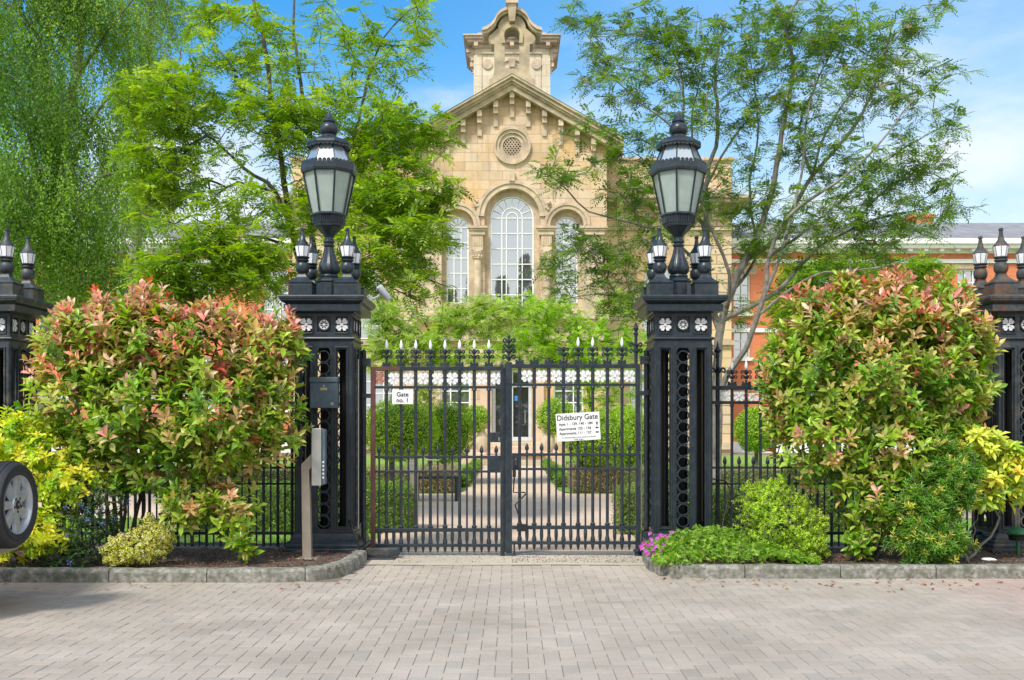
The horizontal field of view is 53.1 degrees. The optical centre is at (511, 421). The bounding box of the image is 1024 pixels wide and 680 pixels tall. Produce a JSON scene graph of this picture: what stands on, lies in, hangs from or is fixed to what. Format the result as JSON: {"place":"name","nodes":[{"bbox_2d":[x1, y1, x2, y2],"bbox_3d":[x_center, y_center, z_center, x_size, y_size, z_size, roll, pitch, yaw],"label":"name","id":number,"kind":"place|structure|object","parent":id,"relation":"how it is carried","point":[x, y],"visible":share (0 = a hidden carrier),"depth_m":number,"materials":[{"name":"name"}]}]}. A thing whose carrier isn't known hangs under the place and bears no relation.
{"place":"outdoors","nodes":[
{"label":"outdoors","id":0,"kind":"place"},
{"bbox_2d":[0,541,370,567],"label":"soil","id":1,"kind":"structure","parent":0,"point":[197,556],"depth_m":10.51,"materials":[{"name":"brown soil"}]},
{"bbox_2d":[0,405,112,564],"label":"yellow shrub","id":2,"kind":"object","parent":1,"relation":"on","point":[28,452],"visible":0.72,"depth_m":9.99,"materials":[{"name":"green plant"}]},
{"bbox_2d":[36,470,131,567],"bbox_3d":[-4.271,0.953,10.073,0.928,0.950,0.578,0,0,0],"label":"ceanothus shrub","id":3,"kind":"object","parent":1,"relation":"on","point":[73,553],"visible":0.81,"depth_m":9.99,"materials":[{"name":"green plant"}]},
{"bbox_2d":[98,512,177,566],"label":"euonymus shrub","id":4,"kind":"object","parent":1,"relation":"on","point":[151,552],"visible":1,"depth_m":9.90,"materials":[{"name":"yellow plant"}]},
{"bbox_2d":[26,348,294,549],"bbox_3d":[-3.925,0.320,11.500,3.150,2.460,0.260,0,0,0],"label":"iron railing","id":5,"kind":"object","parent":1,"relation":"on","point":[263,532],"visible":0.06,"depth_m":11.49,"materials":[{"name":"black metal"}]},
{"bbox_2d":[10,275,314,564],"bbox_3d":[-3.537,-0.033,10.249,3.023,2.928,1.346,0,0,0],"label":"photinia shrub","id":6,"kind":"object","parent":1,"relation":"on","point":[173,366],"visible":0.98,"depth_m":10.13,"materials":[{"name":"green plant"}]},
{"bbox_2d":[297,428,326,559],"bbox_3d":[-2.074,0.744,10.625,0.285,1.356,0.170,0,0,0],"label":"intercom post","id":7,"kind":"object","parent":1,"relation":"on","point":[315,461],"visible":0.98,"depth_m":10.59,"materials":[{"name":"beige metal"}]},
{"bbox_2d":[0,546,1023,569],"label":"bark chippings","id":8,"kind":"object","parent":1,"relation":"on","point":[883,553],"visible":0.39,"depth_m":10.39,"materials":[{"name":"brown plant"}]},
{"bbox_2d":[0,565,1023,679],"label":"block paving","id":9,"kind":"structure","parent":0,"point":[976,630],"depth_m":7.44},
{"bbox_2d":[0,461,37,553],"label":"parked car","id":10,"kind":"object","parent":9,"relation":"on","point":[18,501],"visible":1,"depth_m":7.98,"materials":[{"name":"black rubber"}]},
{"bbox_2d":[1,547,1023,591],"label":"fallen leaves","id":11,"kind":"object","parent":9,"relation":"on","point":[52,558],"visible":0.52,"depth_m":9.84,"materials":[{"name":"brown plant"}]},
{"bbox_2d":[38,466,985,550],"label":"garden path","id":12,"kind":"structure","parent":0,"point":[514,511],"depth_m":16.86,"materials":[{"name":"beige concrete"}]},
{"bbox_2d":[409,460,417,525],"bbox_3d":[-1.369,1.020,14.300,0.115,0.980,0.116,0,0,0],"label":"exit post","id":13,"kind":"object","parent":12,"relation":"on","point":[411,462],"visible":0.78,"depth_m":14.25,"materials":[{"name":"beige metal"}]},
{"bbox_2d":[418,476,457,500],"bbox_3d":[-1.440,1.275,19.600,0.920,0.470,0.360,0,0,0],"label":"garden bench","id":14,"kind":"object","parent":12,"relation":"on","point":[449,477],"visible":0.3,"depth_m":19.44,"materials":[{"name":"paint"}]},
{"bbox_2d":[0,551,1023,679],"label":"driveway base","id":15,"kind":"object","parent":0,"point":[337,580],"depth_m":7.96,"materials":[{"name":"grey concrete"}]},
{"bbox_2d":[0,228,53,551],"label":"iron gate pier","id":16,"kind":"structure","parent":15,"relation":"on","point":[24,306],"depth_m":11.35,"materials":[{"name":"black paint"},{"name":"white paint"},{"name":"silver white paint"}]},
{"bbox_2d":[0,550,366,582],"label":"kerb","id":17,"kind":"structure","parent":15,"relation":"on","point":[352,561],"depth_m":9.56,"materials":[{"name":"stone"}]},
{"bbox_2d":[278,228,375,553],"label":"iron gate pier","id":18,"kind":"structure","parent":15,"relation":"on","point":[330,324],"depth_m":11.19,"materials":[{"name":"black paint"}]},
{"bbox_2d":[310,377,339,407],"bbox_3d":[-2.032,-0.321,11.115,0.304,0.342,0.134,0,0,0],"label":"letterbox","id":19,"kind":"object","parent":18,"relation":"attached to","point":[324,392],"visible":1,"depth_m":11.06,"materials":[{"name":"metal"}]},
{"bbox_2d":[301,111,356,293],"bbox_3d":[-2.055,-2.438,11.500,0.588,2.124,0.588,0,0,0],"label":"gate lamp","id":20,"kind":"object","parent":18,"relation":"on","point":[328,170],"visible":0.99,"depth_m":11.36,"materials":[{"name":"black metal"}]},
{"bbox_2d":[348,520,359,549],"bbox_3d":[-1.724,1.285,11.048,0.077,0.431,0.255,0,0,-40],"label":"cable","id":21,"kind":"object","parent":18,"relation":"attached to","point":[355,535],"visible":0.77,"depth_m":10.97,"materials":[{"name":"black plastic"}]},
{"bbox_2d":[357,350,366,543],"bbox_3d":[-1.674,0.350,11.470,0.108,2.320,0.080,0,0,0],"label":"gate hanging post","id":22,"kind":"object","parent":18,"relation":"attached to","point":[363,453],"visible":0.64,"depth_m":11.45,"materials":[{"name":"black metal"}]},
{"bbox_2d":[362,340,504,555],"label":"iron gate","id":23,"kind":"structure","parent":22,"relation":"attached to","point":[495,464],"depth_m":11.43,"materials":[{"name":"black metal"}]},
{"bbox_2d":[392,390,412,403],"bbox_3d":[-1.219,-0.278,11.406,0.236,0.160,0.010,0,0,0],"label":"gate sign","id":24,"kind":"object","parent":23,"relation":"attached to","point":[402,396],"visible":1,"depth_m":11.40,"materials":[{"name":"white plastic"}]},
{"bbox_2d":[368,284,390,301],"bbox_3d":[-1.510,-1.468,11.688,0.259,0.196,0.145,0,0,0],"label":"security camera","id":25,"kind":"object","parent":18,"relation":"on","point":[383,292],"visible":0.96,"depth_m":11.67,"materials":[{"name":"grey paint"}]},
{"bbox_2d":[363,552,644,564],"bbox_3d":[-0.100,1.496,11.225,3.200,0.001,1.050,0,0,0],"label":"threshold","id":26,"kind":"object","parent":15,"relation":"on","point":[496,559],"visible":0.8,"depth_m":11.22,"materials":[{"name":"concrete"}]},
{"bbox_2d":[365,547,399,559],"bbox_3d":[-1.435,1.444,11.225,0.390,0.117,0.250,0,0,0],"label":"gate motor","id":27,"kind":"object","parent":26,"relation":"on","point":[382,551],"visible":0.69,"depth_m":11.22,"materials":[{"name":"metal"}]},
{"bbox_2d":[376,555,638,562],"bbox_3d":[-0.058,1.492,11.154,2.892,0.042,0.618,0,0,0],"label":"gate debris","id":28,"kind":"object","parent":26,"relation":"on","point":[539,559],"visible":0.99,"depth_m":11.11,"materials":[{"name":"brown plant"}]},
{"bbox_2d":[632,228,728,555],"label":"iron gate pier","id":29,"kind":"structure","parent":15,"relation":"on","point":[679,329],"depth_m":11.19,"materials":[{"name":"black paint"}]},
{"bbox_2d":[640,350,648,537],"bbox_3d":[1.491,0.350,11.470,0.108,2.320,0.080,0,0,0],"label":"gate hanging post","id":30,"kind":"object","parent":29,"relation":"attached to","point":[646,448],"visible":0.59,"depth_m":11.45,"materials":[{"name":"black metal"}]},
{"bbox_2d":[502,322,648,555],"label":"iron gate","id":31,"kind":"structure","parent":30,"relation":"attached to","point":[512,463],"depth_m":11.43,"materials":[{"name":"black metal"}]},
{"bbox_2d":[556,412,600,441],"bbox_3d":[0.738,0.053,11.405,0.486,0.310,0.011,-3,0,0],"label":"gate sign","id":32,"kind":"object","parent":31,"relation":"attached to","point":[577,426],"visible":1,"depth_m":11.40,"materials":[{"name":"white"}]},
{"bbox_2d":[641,529,647,551],"bbox_3d":[1.451,1.324,11.254,0.054,0.266,0.320,0,0,15],"label":"cable","id":33,"kind":"object","parent":29,"relation":"attached to","point":[642,536],"visible":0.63,"depth_m":11.24,"materials":[{"name":"black plastic"}]},
{"bbox_2d":[650,110,706,293],"bbox_3d":[1.870,-2.438,11.500,0.588,2.124,0.588,0,0,-9],"label":"gate lamp","id":34,"kind":"object","parent":29,"relation":"on","point":[678,170],"visible":0.94,"depth_m":11.36,"materials":[{"name":"black metal"}]},
{"bbox_2d":[704,477,729,537],"bbox_3d":[2.293,1.006,11.384,0.298,0.787,0.168,0,0,0],"label":"cable duct","id":35,"kind":"object","parent":29,"relation":"attached to","point":[727,499],"visible":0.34,"depth_m":11.43,"materials":[{"name":"black plastic"}]},
{"bbox_2d":[642,551,1023,578],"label":"kerb","id":36,"kind":"structure","parent":15,"relation":"on","point":[856,571],"depth_m":9.80,"materials":[{"name":"stone"}]},
{"bbox_2d":[965,228,1023,553],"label":"iron gate pier","id":37,"kind":"structure","parent":15,"relation":"on","point":[1001,292],"depth_m":11.20,"materials":[{"name":"paint"}]},
{"bbox_2d":[0,0,1023,272],"label":"sky","id":38,"kind":"structure","parent":0,"point":[987,33],"materials":[{"name":"blue"}]},
{"bbox_2d":[40,455,985,543],"bbox_3d":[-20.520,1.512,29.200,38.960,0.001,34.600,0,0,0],"label":"lawn","id":39,"kind":"structure","parent":0,"point":[368,459],"depth_m":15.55,"materials":[{"name":"green plant"}]},
{"bbox_2d":[0,0,189,487],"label":"weeping birch","id":40,"kind":"object","parent":39,"relation":"on","point":[54,201],"visible":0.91,"depth_m":17.84,"materials":[{"name":"green plant"}]},
{"bbox_2d":[79,0,202,454],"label":"weeping birch","id":41,"kind":"object","parent":39,"relation":"on","point":[161,4],"visible":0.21,"depth_m":23.72,"materials":[{"name":"green plant"}]},
{"bbox_2d":[54,463,421,492],"bbox_3d":[-6.987,1.198,22.011,10.255,0.702,0.874,0,0,0],"label":"hedge","id":42,"kind":"object","parent":39,"relation":"on","point":[288,475],"visible":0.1,"depth_m":21.74,"materials":[{"name":"green plant"}]},
{"bbox_2d":[94,0,475,349],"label":"rowan tree","id":43,"kind":"object","parent":39,"relation":"on","point":[401,208],"visible":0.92,"depth_m":14.30,"materials":[{"name":"green plant"}]},
{"bbox_2d":[186,476,418,532],"bbox_3d":[-2.917,1.146,14.256,3.203,0.783,0.961,0,0,0],"label":"hedge","id":44,"kind":"object","parent":39,"relation":"on","point":[368,506],"visible":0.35,"depth_m":13.94,"materials":[{"name":"green plant"}]},
{"bbox_2d":[366,396,441,481],"bbox_3d":[-2.140,0.502,19.500,1.608,2.035,1.618,0,0,0],"label":"clipped tree","id":45,"kind":"object","parent":39,"relation":"on","point":[408,426],"visible":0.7,"depth_m":19.08,"materials":[{"name":"green plant"}]},
{"bbox_2d":[419,462,457,492],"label":"hedge","id":46,"kind":"object","parent":39,"relation":"on","point":[426,483],"visible":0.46,"depth_m":21.74,"materials":[{"name":"brown plant"}]},
{"bbox_2d":[424,399,476,464],"bbox_3d":[-1.637,0.466,25.505,1.570,2.108,1.561,0,0,0],"label":"clipped tree","id":47,"kind":"object","parent":39,"relation":"on","point":[452,427],"visible":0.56,"depth_m":25.12,"materials":[{"name":"green plant"}]},
{"bbox_2d":[361,288,541,465],"bbox_3d":[-1.545,-0.832,23.873,4.489,4.667,2.805,0,0,0],"label":"garden tree","id":48,"kind":"object","parent":39,"relation":"on","point":[503,311],"visible":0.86,"depth_m":23.49,"materials":[{"name":"green plant"}]},
{"bbox_2d":[461,458,480,486],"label":"hedge","id":49,"kind":"object","parent":39,"relation":"on","point":[470,475],"visible":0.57,"depth_m":26.28,"materials":[{"name":"green plant"}]},
{"bbox_2d":[461,442,565,465],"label":"entrance steps","id":50,"kind":"structure","parent":39,"relation":"on","point":[515,450],"depth_m":37.72,"materials":[{"name":"stone"}]},
{"bbox_2d":[476,423,490,454],"bbox_3d":[-1.090,0.620,37.200,0.680,1.160,0.680,0,0,0],"label":"garden urn","id":51,"kind":"object","parent":50,"relation":"on","point":[481,437],"visible":0.65,"depth_m":37.00,"materials":[{"name":"stone"}]},
{"bbox_2d":[462,405,490,432],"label":"clipped tree","id":52,"kind":"object","parent":51,"relation":"on","point":[481,416],"visible":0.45,"depth_m":36.89,"materials":[{"name":"green plant"}]},
{"bbox_2d":[539,423,554,452],"bbox_3d":[1.300,0.620,37.200,0.680,1.160,0.680,0,0,0],"label":"garden urn","id":53,"kind":"object","parent":50,"relation":"on","point":[544,440],"visible":0.52,"depth_m":37.02,"materials":[{"name":"stone"}]},
{"bbox_2d":[536,397,574,437],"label":"clipped tree","id":54,"kind":"object","parent":53,"relation":"on","point":[555,406],"visible":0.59,"depth_m":36.84,"materials":[{"name":"green plant"}]},
{"bbox_2d":[104,453,971,538],"bbox_3d":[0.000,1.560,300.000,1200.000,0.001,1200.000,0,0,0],"label":"ground","id":55,"kind":"structure","parent":0,"point":[572,493],"depth_m":49.03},
{"bbox_2d":[20,223,291,452],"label":"brick wing","id":56,"kind":"structure","parent":55,"relation":"on","point":[245,311],"depth_m":52.00,"materials":[{"name":"brick"}]},
{"bbox_2d":[190,358,214,411],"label":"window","id":57,"kind":"structure","parent":56,"relation":"in","point":[208,359],"depth_m":52.10,"materials":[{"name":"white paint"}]},
{"bbox_2d":[264,269,287,324],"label":"window","id":58,"kind":"structure","parent":56,"relation":"in","point":[266,307],"depth_m":52.21,"materials":[{"name":"white glass"}]},
{"bbox_2d":[269,358,289,411],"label":"window","id":59,"kind":"structure","parent":56,"relation":"in","point":[286,359],"depth_m":52.10,"materials":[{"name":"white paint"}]},
{"bbox_2d":[268,0,755,454],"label":"stone building","id":60,"kind":"structure","parent":55,"relation":"on","point":[509,227],"depth_m":47.00,"materials":[{"name":"beige stone"}]},
{"bbox_2d":[361,270,381,338],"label":"window","id":61,"kind":"structure","parent":60,"relation":"in","point":[364,336],"depth_m":50.35,"materials":[{"name":"white glass"}]},
{"bbox_2d":[366,370,393,416],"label":"window","id":62,"kind":"structure","parent":60,"relation":"in","point":[380,393],"depth_m":50.31,"materials":[{"name":"white glass"}]},
{"bbox_2d":[441,371,469,410],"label":"window","id":63,"kind":"structure","parent":60,"relation":"in","point":[451,393],"depth_m":47.26,"materials":[{"name":"white glass"}]},
{"bbox_2d":[446,216,468,302],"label":"window","id":64,"kind":"structure","parent":60,"relation":"in","point":[457,268],"depth_m":47.45,"materials":[{"name":"white glass"}]},
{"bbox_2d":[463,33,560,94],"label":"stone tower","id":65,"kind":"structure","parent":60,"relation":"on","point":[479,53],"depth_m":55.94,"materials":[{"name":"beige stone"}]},
{"bbox_2d":[490,196,533,306],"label":"window","id":66,"kind":"structure","parent":60,"relation":"in","point":[511,218],"depth_m":47.45,"materials":[{"name":"white glass"}]},
{"bbox_2d":[493,126,530,164],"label":"round window","id":67,"kind":"structure","parent":60,"relation":"in","point":[511,149],"depth_m":46.93,"materials":[{"name":"stone"}]},
{"bbox_2d":[492,370,531,440],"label":"door","id":68,"kind":"structure","parent":60,"relation":"in","point":[526,391],"depth_m":47.20,"materials":[{"name":"grey paint"}]},
{"bbox_2d":[555,216,577,302],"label":"window","id":69,"kind":"structure","parent":60,"relation":"in","point":[566,219],"depth_m":47.45,"materials":[{"name":"white glass"}]},
{"bbox_2d":[554,368,582,412],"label":"window","id":70,"kind":"structure","parent":60,"relation":"in","point":[571,398],"depth_m":47.26,"materials":[{"name":"white glass"}]},
{"bbox_2d":[630,370,643,416],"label":"window","id":71,"kind":"structure","parent":60,"relation":"in","point":[632,404],"depth_m":50.31,"materials":[{"name":"white glass"}]},
{"bbox_2d":[642,268,669,333],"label":"window","id":72,"kind":"structure","parent":60,"relation":"in","point":[666,274],"depth_m":50.35,"materials":[{"name":"white glass"}]},
{"bbox_2d":[540,458,567,486],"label":"hedge","id":73,"kind":"object","parent":55,"relation":"on","point":[552,473],"visible":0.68,"depth_m":25.66,"materials":[{"name":"green plant"}]},
{"bbox_2d":[732,214,1023,452],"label":"brick wing","id":74,"kind":"structure","parent":55,"relation":"on","point":[963,239],"depth_m":52.00,"materials":[{"name":"brick"}]},
{"bbox_2d":[732,323,752,360],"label":"window","id":75,"kind":"structure","parent":74,"relation":"in","point":[739,339],"depth_m":52.21,"materials":[{"name":"white glass"}]},
{"bbox_2d":[734,275,752,315],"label":"window","id":76,"kind":"structure","parent":74,"relation":"in","point":[743,291],"depth_m":52.21,"materials":[{"name":"white glass"}]},
{"bbox_2d":[958,269,974,319],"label":"window","id":77,"kind":"structure","parent":74,"relation":"in","point":[968,274],"depth_m":52.21,"materials":[{"name":"white paint"}]},
{"bbox_2d":[557,455,971,542],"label":"lawn","id":78,"kind":"structure","parent":0,"point":[742,457],"depth_m":38.15,"materials":[{"name":"green plant"}]},
{"bbox_2d":[481,288,646,416],"bbox_3d":[1.439,-0.865,25.826,4.600,5.001,2.515,0,0,0],"label":"garden tree","id":79,"kind":"object","parent":78,"relation":"on","point":[543,346],"visible":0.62,"depth_m":25.55,"materials":[{"name":"green plant"}]},
{"bbox_2d":[565,461,619,492],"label":"hedge","id":80,"kind":"object","parent":78,"relation":"on","point":[596,480],"visible":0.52,"depth_m":21.73,"materials":[{"name":"brown plant"}]},
{"bbox_2d":[561,406,632,470],"bbox_3d":[1.818,0.573,21.994,1.590,1.893,1.567,0,0,0],"label":"clipped tree","id":81,"kind":"object","parent":78,"relation":"on","point":[614,430],"visible":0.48,"depth_m":21.61,"materials":[{"name":"green plant"}]},
{"bbox_2d":[614,407,643,467],"bbox_3d":[2.784,0.585,23.990,1.250,1.871,1.216,0,0,0],"label":"clipped tree","id":82,"kind":"object","parent":78,"relation":"on","point":[630,418],"visible":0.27,"depth_m":23.68,"materials":[{"name":"green plant"}]},
{"bbox_2d":[609,479,856,533],"bbox_3d":[3.022,1.168,14.055,3.360,0.743,0.961,0,0,0],"label":"hedge","id":83,"kind":"object","parent":78,"relation":"on","point":[735,506],"visible":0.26,"depth_m":13.74,"materials":[{"name":"green plant"}]},
{"bbox_2d":[733,405,777,466],"bbox_3d":[6.202,0.544,26.000,1.192,1.951,1.224,0,0,0],"label":"clipped tree","id":84,"kind":"object","parent":78,"relation":"on","point":[753,430],"visible":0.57,"depth_m":25.75,"materials":[{"name":"green plant"}]},
{"bbox_2d":[520,0,991,490],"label":"rowan tree","id":85,"kind":"object","parent":78,"relation":"on","point":[753,248],"visible":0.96,"depth_m":14.03,"materials":[{"name":"green plant"}]},
{"bbox_2d":[616,464,965,492],"bbox_3d":[6.649,1.198,21.998,8.958,0.681,0.894,0,0,0],"label":"hedge","id":86,"kind":"object","parent":78,"relation":"on","point":[742,475],"visible":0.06,"depth_m":21.74,"materials":[{"name":"green plant"}]},
{"bbox_2d":[753,246,964,477],"bbox_3d":[6.738,-0.899,19.961,4.034,5.076,2.724,0,0,0],"label":"garden tree","id":87,"kind":"object","parent":78,"relation":"on","point":[919,268],"visible":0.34,"depth_m":19.53,"materials":[{"name":"green plant"}]},
{"bbox_2d":[673,541,1023,563],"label":"soil","id":88,"kind":"structure","parent":0,"point":[898,559],"depth_m":10.51,"materials":[{"name":"brown soil"}]},
{"bbox_2d":[639,524,822,566],"bbox_3d":[2.145,1.240,10.422,1.767,0.390,1.192,0,0,0],"label":"geranium patch","id":89,"kind":"object","parent":88,"relation":"on","point":[705,540],"visible":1,"depth_m":10.15,"materials":[{"name":"green plant"}]},
{"bbox_2d":[731,477,830,561],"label":"mounded shrub","id":90,"kind":"object","parent":88,"relation":"on","point":[809,539],"visible":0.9,"depth_m":10.30,"materials":[{"name":"green plant"}]},
{"bbox_2d":[713,341,981,550],"bbox_3d":[3.743,0.320,11.500,3.155,2.460,0.260,0,0,0],"label":"iron railing","id":91,"kind":"object","parent":88,"relation":"on","point":[731,387],"visible":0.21,"depth_m":11.49,"materials":[{"name":"black metal"}]},
{"bbox_2d":[747,263,1007,561],"bbox_3d":[3.789,-0.093,10.440,2.643,3.167,1.287,0,0,0],"label":"photinia shrub","id":92,"kind":"object","parent":88,"relation":"on","point":[905,324],"visible":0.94,"depth_m":10.33,"materials":[{"name":"green plant"}]},
{"bbox_2d":[878,427,991,564],"bbox_3d":[4.203,0.742,10.103,1.103,1.437,0.837,0,0,0],"label":"narrow leaved shrub","id":93,"kind":"object","parent":88,"relation":"on","point":[938,504],"visible":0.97,"depth_m":10.00,"materials":[{"name":"green plant"}]},
{"bbox_2d":[950,418,1023,561],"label":"yellowing shrub","id":94,"kind":"object","parent":88,"relation":"on","point":[1005,477],"visible":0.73,"depth_m":10.25,"materials":[{"name":"yellow plant"}]},
{"bbox_2d":[981,557,996,560],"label":"litter","id":95,"kind":"object","parent":88,"relation":"on","point":[987,559],"visible":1,"depth_m":10.28,"materials":[{"name":"white paper"}]},
{"bbox_2d":[1004,526,1023,554],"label":"garden light","id":96,"kind":"object","parent":88,"relation":"on","point":[1016,533],"visible":1,"depth_m":10.80,"materials":[{"name":"green plastic"}]}
]}

